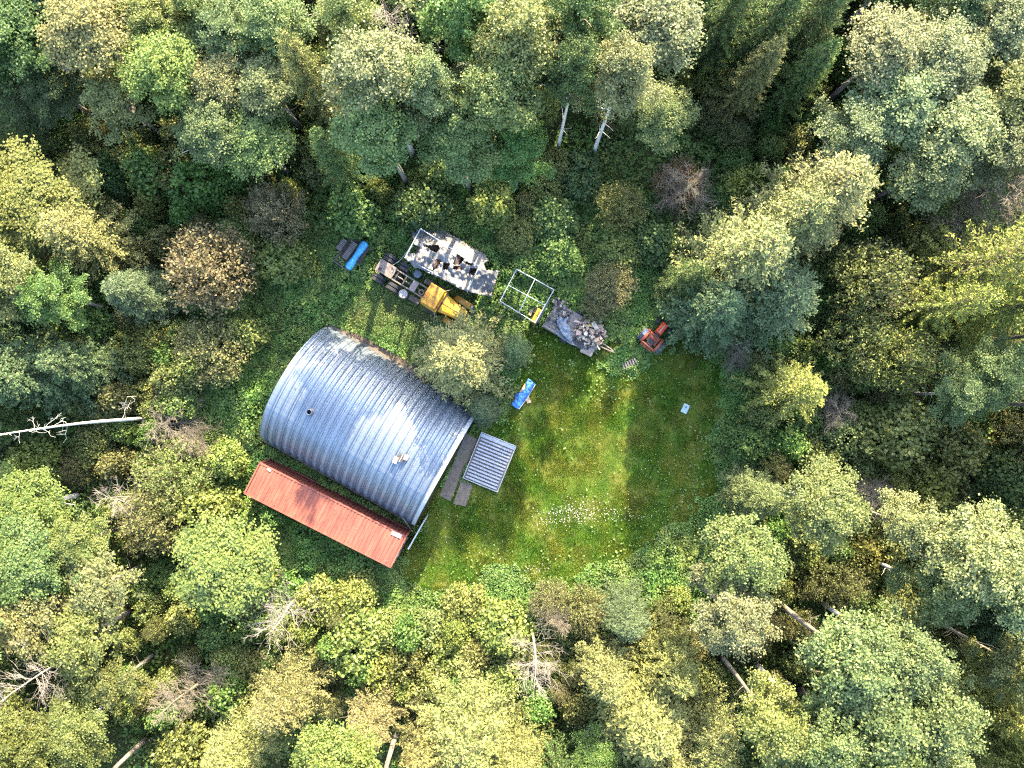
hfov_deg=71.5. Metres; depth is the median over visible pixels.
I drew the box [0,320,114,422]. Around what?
spruce tree
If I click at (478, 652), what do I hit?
leafy bush
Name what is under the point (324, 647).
leafy bush
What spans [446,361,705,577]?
daisies
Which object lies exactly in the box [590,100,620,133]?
willow shrub
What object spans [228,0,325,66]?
aspen tree
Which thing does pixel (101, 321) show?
leafy bush
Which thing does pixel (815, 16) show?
spruce tree
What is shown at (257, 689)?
leafy bush
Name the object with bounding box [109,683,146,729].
leafy bush
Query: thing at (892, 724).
aspen tree
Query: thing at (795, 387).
young spruce
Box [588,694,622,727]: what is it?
leafy bush
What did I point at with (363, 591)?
leafy bush
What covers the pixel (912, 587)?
leafy bush
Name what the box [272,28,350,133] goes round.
spruce tree
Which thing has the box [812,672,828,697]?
leafy bush
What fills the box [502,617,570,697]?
bare tree
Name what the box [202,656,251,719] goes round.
leafy bush
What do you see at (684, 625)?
willow shrub
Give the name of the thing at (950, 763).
aspen tree
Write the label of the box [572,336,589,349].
black sheet
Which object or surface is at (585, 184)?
leafy bush
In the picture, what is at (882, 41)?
aspen tree
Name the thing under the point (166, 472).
willow shrub
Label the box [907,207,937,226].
leafy bush
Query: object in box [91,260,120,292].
leafy bush
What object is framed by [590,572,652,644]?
tree
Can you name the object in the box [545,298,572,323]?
dark clutter
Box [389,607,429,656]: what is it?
leafy bush
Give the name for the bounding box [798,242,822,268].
leafy bush
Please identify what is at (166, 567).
leafy bush
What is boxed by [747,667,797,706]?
leafy bush
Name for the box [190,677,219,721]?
leafy bush
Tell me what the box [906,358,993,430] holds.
aspen tree
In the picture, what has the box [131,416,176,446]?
leafy bush
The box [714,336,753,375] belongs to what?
dead spruce
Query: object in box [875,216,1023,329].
larch tree
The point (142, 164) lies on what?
leafy bush
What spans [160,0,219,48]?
aspen tree
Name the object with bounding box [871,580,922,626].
leafy bush
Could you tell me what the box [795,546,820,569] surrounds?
leafy bush
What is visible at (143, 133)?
leafy bush
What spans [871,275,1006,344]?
larch tree
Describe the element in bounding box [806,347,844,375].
leafy bush
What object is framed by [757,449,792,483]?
willow shrub
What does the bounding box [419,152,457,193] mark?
leafy bush
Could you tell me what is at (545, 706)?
leafy bush
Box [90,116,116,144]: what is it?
willow shrub
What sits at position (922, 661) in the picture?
aspen tree
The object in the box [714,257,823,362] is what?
tree
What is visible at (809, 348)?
leafy bush
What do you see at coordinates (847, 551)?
leafy bush
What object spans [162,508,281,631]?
aspen tree
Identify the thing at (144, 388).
leafy bush
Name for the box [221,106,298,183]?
aspen tree
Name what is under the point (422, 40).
leafy bush
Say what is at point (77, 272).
willow shrub
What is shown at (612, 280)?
willow shrub
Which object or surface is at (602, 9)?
aspen tree
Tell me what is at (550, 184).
leafy bush
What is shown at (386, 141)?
aspen tree
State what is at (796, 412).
leafy bush
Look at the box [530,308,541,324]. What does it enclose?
yellow crate
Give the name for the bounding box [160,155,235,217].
leafy bush
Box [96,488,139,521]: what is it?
leafy bush
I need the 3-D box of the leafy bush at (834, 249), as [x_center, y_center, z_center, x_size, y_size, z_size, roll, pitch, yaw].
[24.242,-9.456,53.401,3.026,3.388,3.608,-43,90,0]
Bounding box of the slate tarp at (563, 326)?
[557,317,571,340]
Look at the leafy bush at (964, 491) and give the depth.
52.48 m
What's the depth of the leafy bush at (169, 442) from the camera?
53.05 m
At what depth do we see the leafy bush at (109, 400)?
52.59 m
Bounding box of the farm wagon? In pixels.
[415,245,475,274]
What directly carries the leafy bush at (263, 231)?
on the ground at (110, 736)
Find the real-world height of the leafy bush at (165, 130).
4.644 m
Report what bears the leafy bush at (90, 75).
on the ground at (110, 736)
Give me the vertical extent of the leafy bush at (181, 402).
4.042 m
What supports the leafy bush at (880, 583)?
on the ground at (110, 736)
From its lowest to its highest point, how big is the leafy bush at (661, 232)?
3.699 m
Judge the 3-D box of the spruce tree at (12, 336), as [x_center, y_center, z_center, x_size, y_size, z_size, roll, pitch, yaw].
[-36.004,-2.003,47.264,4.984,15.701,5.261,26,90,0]
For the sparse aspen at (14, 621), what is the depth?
46.92 m
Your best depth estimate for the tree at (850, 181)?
44.77 m
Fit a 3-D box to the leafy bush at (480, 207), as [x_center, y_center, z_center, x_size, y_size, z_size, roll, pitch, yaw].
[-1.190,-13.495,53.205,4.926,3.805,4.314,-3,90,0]
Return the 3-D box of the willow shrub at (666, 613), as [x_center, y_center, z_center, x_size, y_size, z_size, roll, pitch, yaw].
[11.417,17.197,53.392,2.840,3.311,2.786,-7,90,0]
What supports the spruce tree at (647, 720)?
on the ground at (110, 736)
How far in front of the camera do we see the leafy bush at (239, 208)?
53.24 m
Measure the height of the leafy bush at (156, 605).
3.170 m
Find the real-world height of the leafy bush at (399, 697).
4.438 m
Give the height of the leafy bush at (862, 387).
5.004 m
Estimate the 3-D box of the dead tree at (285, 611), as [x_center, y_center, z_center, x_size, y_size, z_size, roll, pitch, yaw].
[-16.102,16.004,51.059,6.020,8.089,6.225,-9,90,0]
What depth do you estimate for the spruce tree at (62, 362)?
49.94 m
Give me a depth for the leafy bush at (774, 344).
52.13 m
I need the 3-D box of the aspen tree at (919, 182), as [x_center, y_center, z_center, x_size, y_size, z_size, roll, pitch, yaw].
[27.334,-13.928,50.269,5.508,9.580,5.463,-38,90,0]
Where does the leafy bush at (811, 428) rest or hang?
on the ground at (110, 736)
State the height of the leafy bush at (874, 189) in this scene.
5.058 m
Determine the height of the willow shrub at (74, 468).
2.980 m
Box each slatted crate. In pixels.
[336,238,346,251]
[342,242,357,259]
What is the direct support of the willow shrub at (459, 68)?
on the ground at (110, 736)
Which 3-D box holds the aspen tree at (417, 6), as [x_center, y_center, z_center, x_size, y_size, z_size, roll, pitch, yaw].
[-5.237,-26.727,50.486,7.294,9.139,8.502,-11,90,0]
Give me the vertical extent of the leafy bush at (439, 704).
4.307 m
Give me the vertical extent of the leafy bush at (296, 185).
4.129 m
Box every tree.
[0,0,85,96]
[0,56,76,143]
[0,113,66,177]
[0,133,105,259]
[0,236,67,322]
[0,297,46,346]
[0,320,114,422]
[0,322,53,360]
[0,386,65,448]
[0,396,145,438]
[0,434,28,463]
[0,453,86,539]
[0,511,92,610]
[0,595,49,658]
[0,610,62,687]
[0,629,112,710]
[0,665,57,723]
[0,679,72,767]
[10,242,60,277]
[12,58,100,129]
[12,254,112,332]
[12,725,114,767]
[33,0,137,77]
[33,196,166,287]
[35,333,139,396]
[35,681,121,767]
[40,510,119,579]
[86,456,153,521]
[100,262,184,327]
[105,18,209,115]
[110,0,195,43]
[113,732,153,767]
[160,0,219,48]
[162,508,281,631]
[169,90,251,169]
[182,35,263,114]
[188,0,275,71]
[199,687,294,767]
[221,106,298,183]
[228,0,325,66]
[229,50,309,133]
[243,567,321,656]
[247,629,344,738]
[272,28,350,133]
[288,692,381,767]
[307,0,316,14]
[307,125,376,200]
[310,0,385,65]
[313,0,366,81]
[317,14,445,157]
[326,82,424,185]
[345,680,414,751]
[355,0,418,40]
[357,725,399,767]
[370,0,444,54]
[386,0,452,47]
[390,706,450,767]
[395,42,463,139]
[403,635,533,767]
[405,303,516,410]
[412,99,510,191]
[415,0,501,72]
[450,40,544,169]
[453,0,514,68]
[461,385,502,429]
[469,0,567,85]
[481,118,556,192]
[485,695,555,767]
[495,328,535,373]
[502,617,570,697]
[531,30,604,148]
[532,701,585,767]
[533,0,626,111]
[541,0,617,40]
[557,616,637,706]
[566,717,621,767]
[567,28,671,152]
[577,638,704,766]
[604,0,707,77]
[614,726,702,767]
[618,749,644,767]
[630,602,701,699]
[631,70,701,155]
[655,202,800,326]
[655,269,751,358]
[674,0,761,88]
[676,658,744,767]
[681,559,786,663]
[694,0,720,15]
[694,508,792,603]
[704,0,809,90]
[705,759,736,767]
[706,33,789,131]
[708,177,838,267]
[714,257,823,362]
[714,459,786,519]
[717,652,816,767]
[724,146,884,271]
[741,694,810,767]
[749,759,779,767]
[751,34,843,135]
[752,660,876,767]
[758,0,855,88]
[766,452,873,558]
[772,3,848,45]
[780,604,904,727]
[793,681,930,767]
[794,636,945,767]
[802,89,904,168]
[816,595,960,709]
[825,0,937,103]
[842,0,874,27]
[842,50,952,161]
[843,0,933,27]
[853,0,932,23]
[866,555,990,629]
[869,485,942,561]
[871,143,967,215]
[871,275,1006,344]
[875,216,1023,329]
[881,493,1023,612]
[887,76,1009,200]
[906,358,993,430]
[908,6,999,106]
[908,551,1023,643]
[909,733,989,767]
[910,657,1000,766]
[914,0,1003,39]
[927,744,996,767]
[928,328,1023,413]
[930,618,1023,706]
[933,272,1023,364]
[942,647,1023,740]
[945,558,1009,614]
[959,0,1023,73]
[959,689,1023,767]
[960,494,1023,561]
[962,114,1023,197]
[965,114,1007,178]
[965,606,1023,653]
[966,50,1023,131]
[976,167,1023,196]
[979,632,1018,689]
[987,398,1023,471]
[989,335,1023,342]
[990,401,1023,405]
[1011,392,1023,426]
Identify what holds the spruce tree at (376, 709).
on the ground at (110, 736)
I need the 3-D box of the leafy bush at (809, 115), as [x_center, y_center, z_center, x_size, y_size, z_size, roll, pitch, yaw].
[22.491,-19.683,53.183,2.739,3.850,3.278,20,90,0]
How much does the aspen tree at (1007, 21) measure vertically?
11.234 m
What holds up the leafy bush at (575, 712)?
on the ground at (110, 736)
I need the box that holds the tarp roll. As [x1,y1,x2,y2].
[345,241,367,269]
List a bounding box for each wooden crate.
[433,259,444,268]
[447,254,462,266]
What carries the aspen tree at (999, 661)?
on the ground at (110, 736)
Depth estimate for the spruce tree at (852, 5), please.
54.21 m
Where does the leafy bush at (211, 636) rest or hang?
on the ground at (110, 736)
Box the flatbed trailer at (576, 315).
[542,306,613,352]
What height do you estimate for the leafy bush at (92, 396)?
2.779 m
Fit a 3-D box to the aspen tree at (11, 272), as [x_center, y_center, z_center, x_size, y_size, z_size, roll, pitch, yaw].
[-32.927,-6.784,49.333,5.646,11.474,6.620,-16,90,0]
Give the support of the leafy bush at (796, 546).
on the ground at (110, 736)
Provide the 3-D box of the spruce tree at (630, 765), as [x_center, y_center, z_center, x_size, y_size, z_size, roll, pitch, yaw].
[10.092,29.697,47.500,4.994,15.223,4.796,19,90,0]
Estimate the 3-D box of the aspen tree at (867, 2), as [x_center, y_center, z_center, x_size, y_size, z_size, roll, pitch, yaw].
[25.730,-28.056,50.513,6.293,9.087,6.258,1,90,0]
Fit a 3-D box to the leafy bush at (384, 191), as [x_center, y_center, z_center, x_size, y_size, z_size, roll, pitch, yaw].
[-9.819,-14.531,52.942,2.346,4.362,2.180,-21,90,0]
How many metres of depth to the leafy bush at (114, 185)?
52.26 m
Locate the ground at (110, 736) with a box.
[0,0,1023,767]
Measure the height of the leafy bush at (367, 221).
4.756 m
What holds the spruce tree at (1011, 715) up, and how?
on the ground at (110, 736)
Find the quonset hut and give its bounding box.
[260,324,474,525]
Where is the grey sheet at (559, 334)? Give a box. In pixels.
[555,328,575,345]
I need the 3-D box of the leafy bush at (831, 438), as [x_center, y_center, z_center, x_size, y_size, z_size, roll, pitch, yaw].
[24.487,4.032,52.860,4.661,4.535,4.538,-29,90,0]
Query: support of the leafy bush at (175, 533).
on the ground at (110, 736)
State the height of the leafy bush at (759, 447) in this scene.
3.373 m
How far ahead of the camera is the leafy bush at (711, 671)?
52.98 m
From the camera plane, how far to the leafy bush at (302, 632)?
52.31 m
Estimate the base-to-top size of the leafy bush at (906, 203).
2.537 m
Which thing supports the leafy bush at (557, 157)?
on the ground at (110, 736)
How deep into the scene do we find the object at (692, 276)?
50.39 m
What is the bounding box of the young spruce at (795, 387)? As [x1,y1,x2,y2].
[726,345,831,434]
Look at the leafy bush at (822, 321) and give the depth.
53.02 m
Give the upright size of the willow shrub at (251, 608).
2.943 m
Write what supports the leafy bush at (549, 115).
on the ground at (110, 736)
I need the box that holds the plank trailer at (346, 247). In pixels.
[333,235,369,273]
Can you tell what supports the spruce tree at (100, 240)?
on the ground at (110, 736)
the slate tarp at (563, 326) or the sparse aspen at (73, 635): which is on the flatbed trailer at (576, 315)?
the slate tarp at (563, 326)
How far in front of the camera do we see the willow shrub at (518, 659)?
53.12 m
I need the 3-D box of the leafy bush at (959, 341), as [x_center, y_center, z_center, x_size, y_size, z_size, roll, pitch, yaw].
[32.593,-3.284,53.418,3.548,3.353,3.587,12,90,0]
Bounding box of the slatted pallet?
[622,358,636,368]
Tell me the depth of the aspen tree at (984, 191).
53.40 m
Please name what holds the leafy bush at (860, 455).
on the ground at (110, 736)
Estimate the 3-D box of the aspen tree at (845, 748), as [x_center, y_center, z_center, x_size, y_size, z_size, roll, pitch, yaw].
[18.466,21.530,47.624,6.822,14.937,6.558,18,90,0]
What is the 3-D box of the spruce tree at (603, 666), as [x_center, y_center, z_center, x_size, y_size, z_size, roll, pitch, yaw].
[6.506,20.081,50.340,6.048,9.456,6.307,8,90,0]
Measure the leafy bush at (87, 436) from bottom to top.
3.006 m
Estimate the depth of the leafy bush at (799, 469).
53.41 m
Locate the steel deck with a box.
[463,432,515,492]
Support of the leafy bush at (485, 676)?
on the ground at (110, 736)
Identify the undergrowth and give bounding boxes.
[0,0,1023,767]
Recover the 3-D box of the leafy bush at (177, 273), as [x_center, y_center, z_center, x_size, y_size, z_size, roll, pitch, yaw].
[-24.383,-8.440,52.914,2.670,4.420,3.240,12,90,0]
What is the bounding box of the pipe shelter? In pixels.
[500,269,553,325]
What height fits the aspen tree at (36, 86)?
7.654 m
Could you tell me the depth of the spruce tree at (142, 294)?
50.50 m
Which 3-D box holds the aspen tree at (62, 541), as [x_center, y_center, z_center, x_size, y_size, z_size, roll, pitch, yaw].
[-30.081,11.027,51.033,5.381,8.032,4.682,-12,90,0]
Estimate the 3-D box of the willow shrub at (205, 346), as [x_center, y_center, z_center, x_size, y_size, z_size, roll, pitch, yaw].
[-22.267,-2.466,52.643,6.116,4.879,5.950,-28,90,0]
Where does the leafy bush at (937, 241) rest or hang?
on the ground at (110, 736)
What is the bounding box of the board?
[580,345,593,356]
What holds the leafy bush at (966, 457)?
on the ground at (110, 736)
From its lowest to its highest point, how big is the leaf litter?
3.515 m
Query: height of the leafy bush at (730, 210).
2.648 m
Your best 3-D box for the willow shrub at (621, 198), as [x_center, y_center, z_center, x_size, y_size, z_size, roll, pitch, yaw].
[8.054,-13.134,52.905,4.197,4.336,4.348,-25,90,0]
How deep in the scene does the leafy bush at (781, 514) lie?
52.32 m
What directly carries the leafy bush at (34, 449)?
on the ground at (110, 736)
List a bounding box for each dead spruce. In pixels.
[139,388,216,463]
[144,652,239,726]
[170,414,224,472]
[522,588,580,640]
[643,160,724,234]
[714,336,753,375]
[808,383,858,440]
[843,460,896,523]
[925,173,1023,249]
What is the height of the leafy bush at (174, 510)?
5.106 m
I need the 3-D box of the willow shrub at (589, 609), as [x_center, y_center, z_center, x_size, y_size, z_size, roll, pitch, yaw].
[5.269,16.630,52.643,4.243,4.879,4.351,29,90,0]
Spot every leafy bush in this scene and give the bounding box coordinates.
[0,431,67,483]
[47,663,101,694]
[55,149,92,176]
[58,159,106,200]
[58,391,95,421]
[64,285,122,344]
[66,117,103,154]
[67,425,117,471]
[73,330,109,352]
[75,134,117,170]
[75,634,103,662]
[77,375,113,399]
[80,685,111,714]
[84,68,119,110]
[87,192,125,225]
[89,147,133,204]
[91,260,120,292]
[93,444,137,481]
[96,374,143,417]
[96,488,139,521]
[98,269,132,305]
[103,414,138,445]
[105,98,151,142]
[105,143,133,170]
[105,323,135,354]
[107,123,160,148]
[109,659,141,694]
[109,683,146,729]
[111,75,154,106]
[112,625,146,658]
[114,528,142,551]
[116,333,157,378]
[118,139,175,205]
[119,206,158,240]
[123,573,159,604]
[126,176,145,204]
[128,140,160,174]
[129,375,159,404]
[130,315,169,357]
[130,446,172,483]
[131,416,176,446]
[131,590,171,625]
[132,191,170,220]
[132,684,168,721]
[134,551,184,593]
[136,391,169,420]
[142,90,167,129]
[142,694,187,733]
[143,223,186,266]
[147,356,196,397]
[149,141,193,167]
[149,339,182,370]
[149,714,215,767]
[151,164,192,199]
[152,389,208,422]
[152,483,204,519]
[152,662,189,696]
[154,110,194,151]
[159,566,190,604]
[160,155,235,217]
[161,427,199,465]
[161,597,202,637]
[163,94,191,127]
[164,316,192,349]
[165,255,193,288]
[166,191,206,229]
[166,345,212,391]
[170,520,193,543]
[171,282,209,315]
[171,481,242,531]
[172,642,204,676]
[188,229,226,266]
[190,320,221,343]
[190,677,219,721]
[194,595,230,624]
[195,617,236,654]
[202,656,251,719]
[203,434,251,482]
[206,153,255,195]
[207,286,253,317]
[209,637,252,672]
[213,214,254,239]
[221,309,273,355]
[223,193,253,224]
[226,228,266,273]
[229,608,268,644]
[230,645,274,688]
[230,686,260,716]
[243,164,278,196]
[248,210,285,241]
[249,672,270,702]
[250,227,317,289]
[254,700,291,744]
[256,643,288,674]
[259,504,293,530]
[265,557,280,589]
[265,614,293,652]
[273,175,311,208]
[278,96,299,126]
[280,127,302,167]
[285,697,321,731]
[288,618,322,649]
[290,572,341,629]
[291,630,324,671]
[293,151,336,190]
[296,123,325,167]
[309,43,336,74]
[311,656,346,686]
[314,625,339,662]
[317,598,397,679]
[323,178,387,241]
[332,568,378,618]
[339,649,381,691]
[360,156,401,187]
[360,646,404,696]
[364,174,396,206]
[372,602,405,652]
[388,635,431,684]
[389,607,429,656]
[390,175,456,239]
[391,674,416,704]
[405,604,445,655]
[407,36,436,54]
[414,657,442,697]
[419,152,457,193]
[426,621,476,676]
[432,690,448,722]
[436,581,487,633]
[439,616,470,650]
[439,665,470,697]
[452,634,493,676]
[465,179,521,232]
[469,596,540,661]
[472,663,503,703]
[474,167,503,193]
[488,658,526,699]
[494,211,544,255]
[510,682,556,730]
[513,189,538,216]
[516,665,544,697]
[521,76,541,97]
[523,166,565,203]
[526,189,578,241]
[530,83,561,127]
[533,144,572,186]
[533,227,586,284]
[550,618,582,648]
[554,683,595,728]
[560,146,603,204]
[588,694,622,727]
[592,617,623,644]
[593,223,644,274]
[614,95,640,131]
[614,640,646,670]
[624,658,639,681]
[626,215,684,268]
[650,47,687,96]
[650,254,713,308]
[662,584,695,615]
[672,71,700,102]
[679,100,699,131]
[687,628,710,663]
[692,69,729,107]
[695,655,727,693]
[703,204,736,234]
[705,328,730,346]
[707,176,737,212]
[713,144,754,178]
[715,160,768,208]
[719,676,750,710]
[720,422,776,470]
[726,503,773,536]
[733,187,763,220]
[734,638,775,666]
[736,326,752,339]
[744,346,790,378]
[744,399,787,433]
[747,322,799,359]
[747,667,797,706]
[753,131,787,163]
[756,516,793,544]
[759,108,790,139]
[760,164,790,193]
[765,494,788,524]
[766,569,785,594]
[768,578,795,608]
[770,422,812,469]
[775,644,818,685]
[777,122,814,163]
[778,519,820,560]
[778,550,802,579]
[779,464,809,498]
[782,405,829,438]
[783,399,817,420]
[784,330,826,367]
[791,106,830,142]
[792,433,827,469]
[794,82,832,117]
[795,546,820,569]
[797,303,818,330]
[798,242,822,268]
[798,263,815,283]
[805,357,855,398]
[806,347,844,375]
[808,279,837,314]
[810,445,845,472]
[811,254,845,300]
[811,376,833,398]
[811,405,874,464]
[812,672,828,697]
[813,304,842,335]
[816,237,851,272]
[817,534,855,563]
[818,217,847,240]
[825,580,875,614]
[826,36,858,87]
[827,93,862,124]
[830,528,895,581]
[834,75,863,101]
[835,200,876,245]
[838,398,884,428]
[842,365,881,394]
[843,239,876,266]
[843,419,887,465]
[843,456,889,490]
[848,496,881,533]
[849,386,946,473]
[852,186,880,208]
[853,587,891,625]
[854,199,889,234]
[854,571,878,596]
[855,522,911,563]
[863,479,905,514]
[868,159,896,201]
[868,561,904,590]
[870,468,910,493]
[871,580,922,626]
[875,447,911,477]
[876,130,907,163]
[876,304,899,321]
[879,206,910,235]
[880,221,938,258]
[887,192,915,214]
[887,453,935,491]
[894,554,907,566]
[899,316,940,340]
[900,450,961,515]
[904,568,928,604]
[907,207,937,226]
[910,279,955,320]
[915,407,990,481]
[918,185,960,215]
[919,320,976,358]
[920,389,969,421]
[924,237,954,261]
[932,499,959,517]
[934,503,968,531]
[937,473,973,505]
[937,645,970,680]
[966,445,1023,509]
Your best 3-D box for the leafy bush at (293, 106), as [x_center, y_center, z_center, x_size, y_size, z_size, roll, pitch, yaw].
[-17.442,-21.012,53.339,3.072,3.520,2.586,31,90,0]
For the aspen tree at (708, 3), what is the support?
on the ground at (110, 736)
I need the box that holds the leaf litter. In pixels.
[253,348,463,563]
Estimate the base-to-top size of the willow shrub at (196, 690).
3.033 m
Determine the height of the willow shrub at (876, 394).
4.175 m
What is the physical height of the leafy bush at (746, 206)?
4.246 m
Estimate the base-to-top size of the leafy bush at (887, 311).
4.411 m
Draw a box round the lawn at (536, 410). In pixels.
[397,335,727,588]
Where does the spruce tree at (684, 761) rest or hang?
on the ground at (110, 736)
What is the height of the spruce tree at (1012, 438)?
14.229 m
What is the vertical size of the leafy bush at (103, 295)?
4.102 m
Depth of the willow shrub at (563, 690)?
52.76 m
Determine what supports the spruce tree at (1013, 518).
on the ground at (110, 736)
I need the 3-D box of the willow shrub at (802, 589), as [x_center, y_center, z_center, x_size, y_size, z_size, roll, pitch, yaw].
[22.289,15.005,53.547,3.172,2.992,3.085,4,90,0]
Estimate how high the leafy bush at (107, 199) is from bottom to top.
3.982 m
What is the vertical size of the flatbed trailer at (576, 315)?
0.670 m
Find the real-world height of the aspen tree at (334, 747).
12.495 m
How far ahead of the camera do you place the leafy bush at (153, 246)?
52.42 m
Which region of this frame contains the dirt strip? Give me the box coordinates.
[328,326,465,397]
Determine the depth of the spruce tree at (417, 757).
49.70 m
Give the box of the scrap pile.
[574,316,606,345]
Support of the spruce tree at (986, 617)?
on the ground at (110, 736)
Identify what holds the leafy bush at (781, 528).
on the ground at (110, 736)
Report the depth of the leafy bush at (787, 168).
51.73 m
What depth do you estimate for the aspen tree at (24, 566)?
46.85 m
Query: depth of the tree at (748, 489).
51.05 m
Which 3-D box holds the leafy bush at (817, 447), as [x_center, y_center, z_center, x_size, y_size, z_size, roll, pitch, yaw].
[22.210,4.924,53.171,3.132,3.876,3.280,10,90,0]
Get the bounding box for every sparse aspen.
[0,586,83,673]
[32,599,135,689]
[59,541,147,631]
[78,61,161,145]
[84,652,156,716]
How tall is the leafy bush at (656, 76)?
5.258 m
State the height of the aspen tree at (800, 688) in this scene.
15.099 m
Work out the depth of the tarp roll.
54.12 m
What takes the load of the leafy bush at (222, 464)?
on the ground at (110, 736)
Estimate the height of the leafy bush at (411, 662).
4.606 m
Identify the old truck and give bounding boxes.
[371,252,475,328]
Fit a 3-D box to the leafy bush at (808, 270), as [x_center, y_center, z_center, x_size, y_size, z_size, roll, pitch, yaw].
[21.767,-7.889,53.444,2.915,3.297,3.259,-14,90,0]
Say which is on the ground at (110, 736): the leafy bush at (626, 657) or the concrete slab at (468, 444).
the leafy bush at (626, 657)
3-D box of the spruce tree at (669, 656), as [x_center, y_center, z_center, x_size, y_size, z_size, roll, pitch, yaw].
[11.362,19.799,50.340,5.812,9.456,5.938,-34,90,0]
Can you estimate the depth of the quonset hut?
50.59 m
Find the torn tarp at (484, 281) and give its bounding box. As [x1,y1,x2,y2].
[405,224,499,296]
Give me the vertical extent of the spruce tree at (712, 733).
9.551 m
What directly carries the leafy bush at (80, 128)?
on the ground at (110, 736)
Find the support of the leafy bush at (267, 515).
on the ground at (110, 736)
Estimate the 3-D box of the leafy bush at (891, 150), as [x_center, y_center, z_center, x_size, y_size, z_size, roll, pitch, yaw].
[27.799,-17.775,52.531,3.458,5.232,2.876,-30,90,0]
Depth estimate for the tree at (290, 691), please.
49.51 m
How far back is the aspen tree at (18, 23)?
46.22 m
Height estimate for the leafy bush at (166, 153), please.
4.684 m
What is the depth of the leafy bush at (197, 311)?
53.03 m
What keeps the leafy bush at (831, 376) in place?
on the ground at (110, 736)
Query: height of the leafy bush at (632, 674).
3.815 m
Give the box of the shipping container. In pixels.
[243,458,411,567]
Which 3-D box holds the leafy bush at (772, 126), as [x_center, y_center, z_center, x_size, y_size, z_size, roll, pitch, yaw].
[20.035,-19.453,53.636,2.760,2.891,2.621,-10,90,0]
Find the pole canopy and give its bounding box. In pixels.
[405,228,479,295]
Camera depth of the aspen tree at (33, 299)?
46.36 m
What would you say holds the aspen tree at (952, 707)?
on the ground at (110, 736)
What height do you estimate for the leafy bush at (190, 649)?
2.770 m
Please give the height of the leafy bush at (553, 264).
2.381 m
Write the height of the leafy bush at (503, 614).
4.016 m
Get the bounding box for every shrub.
[56,251,91,277]
[58,448,97,486]
[83,396,125,433]
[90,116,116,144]
[110,304,146,332]
[112,481,189,559]
[128,432,218,516]
[139,613,172,644]
[159,218,263,317]
[168,312,255,389]
[170,678,200,718]
[182,211,215,236]
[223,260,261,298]
[234,594,258,620]
[241,179,308,247]
[247,182,276,213]
[312,687,347,724]
[325,601,350,632]
[403,679,442,715]
[451,59,468,90]
[494,642,532,673]
[526,576,571,622]
[527,641,562,675]
[547,676,576,708]
[553,581,614,638]
[559,654,588,689]
[578,291,611,325]
[584,257,640,315]
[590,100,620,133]
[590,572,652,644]
[592,175,649,237]
[627,617,660,649]
[647,595,681,629]
[651,154,707,207]
[663,612,696,643]
[694,95,733,133]
[716,117,751,154]
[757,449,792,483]
[760,603,788,644]
[781,607,823,647]
[791,566,827,604]
[806,551,875,613]
[810,296,906,384]
[820,235,930,333]
[861,320,949,394]
[864,382,900,409]
[887,366,917,393]
[889,252,920,279]
[890,277,922,305]
[912,621,939,641]
[923,440,942,464]
[934,623,969,658]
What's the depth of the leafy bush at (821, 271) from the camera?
52.51 m
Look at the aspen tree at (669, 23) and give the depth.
43.02 m
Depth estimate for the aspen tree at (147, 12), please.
45.23 m
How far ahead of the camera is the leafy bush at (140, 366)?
52.27 m
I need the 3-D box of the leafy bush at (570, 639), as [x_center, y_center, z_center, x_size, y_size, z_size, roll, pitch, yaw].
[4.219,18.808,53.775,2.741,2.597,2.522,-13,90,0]
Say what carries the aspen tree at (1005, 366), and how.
on the ground at (110, 736)
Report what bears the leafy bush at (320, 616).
on the ground at (110, 736)
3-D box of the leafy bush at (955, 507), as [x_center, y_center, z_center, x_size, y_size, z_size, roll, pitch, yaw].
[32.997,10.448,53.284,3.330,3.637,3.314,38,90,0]
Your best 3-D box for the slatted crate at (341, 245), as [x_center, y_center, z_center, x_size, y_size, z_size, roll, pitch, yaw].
[-13.003,-10.621,54.315,0.420,0.340,0.950,36,90,0]
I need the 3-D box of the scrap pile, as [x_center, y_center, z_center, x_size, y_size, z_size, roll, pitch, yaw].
[5.963,-4.044,54.012,2.358,0.746,2.515,-18,90,0]
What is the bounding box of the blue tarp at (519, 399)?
[511,378,534,408]
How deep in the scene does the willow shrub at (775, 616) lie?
52.27 m
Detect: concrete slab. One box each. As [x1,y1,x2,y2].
[439,433,477,500]
[454,480,472,505]
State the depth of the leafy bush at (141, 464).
52.03 m
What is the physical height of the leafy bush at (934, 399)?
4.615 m
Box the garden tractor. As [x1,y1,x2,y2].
[637,317,671,353]
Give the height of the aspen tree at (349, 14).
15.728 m
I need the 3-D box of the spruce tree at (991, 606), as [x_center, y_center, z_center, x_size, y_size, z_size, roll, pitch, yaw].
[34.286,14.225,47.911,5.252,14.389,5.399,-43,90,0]
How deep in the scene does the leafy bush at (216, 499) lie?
51.82 m
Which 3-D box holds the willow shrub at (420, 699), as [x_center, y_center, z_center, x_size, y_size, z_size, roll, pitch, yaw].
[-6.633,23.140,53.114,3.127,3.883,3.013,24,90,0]
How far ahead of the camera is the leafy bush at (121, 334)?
52.75 m
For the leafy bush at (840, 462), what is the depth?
52.21 m
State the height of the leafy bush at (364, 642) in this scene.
4.464 m
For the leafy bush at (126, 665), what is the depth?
53.57 m
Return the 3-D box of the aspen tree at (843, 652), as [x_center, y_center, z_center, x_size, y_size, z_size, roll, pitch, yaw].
[20.535,16.934,47.543,6.836,15.099,6.612,-18,90,0]
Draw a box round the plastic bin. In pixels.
[681,403,689,413]

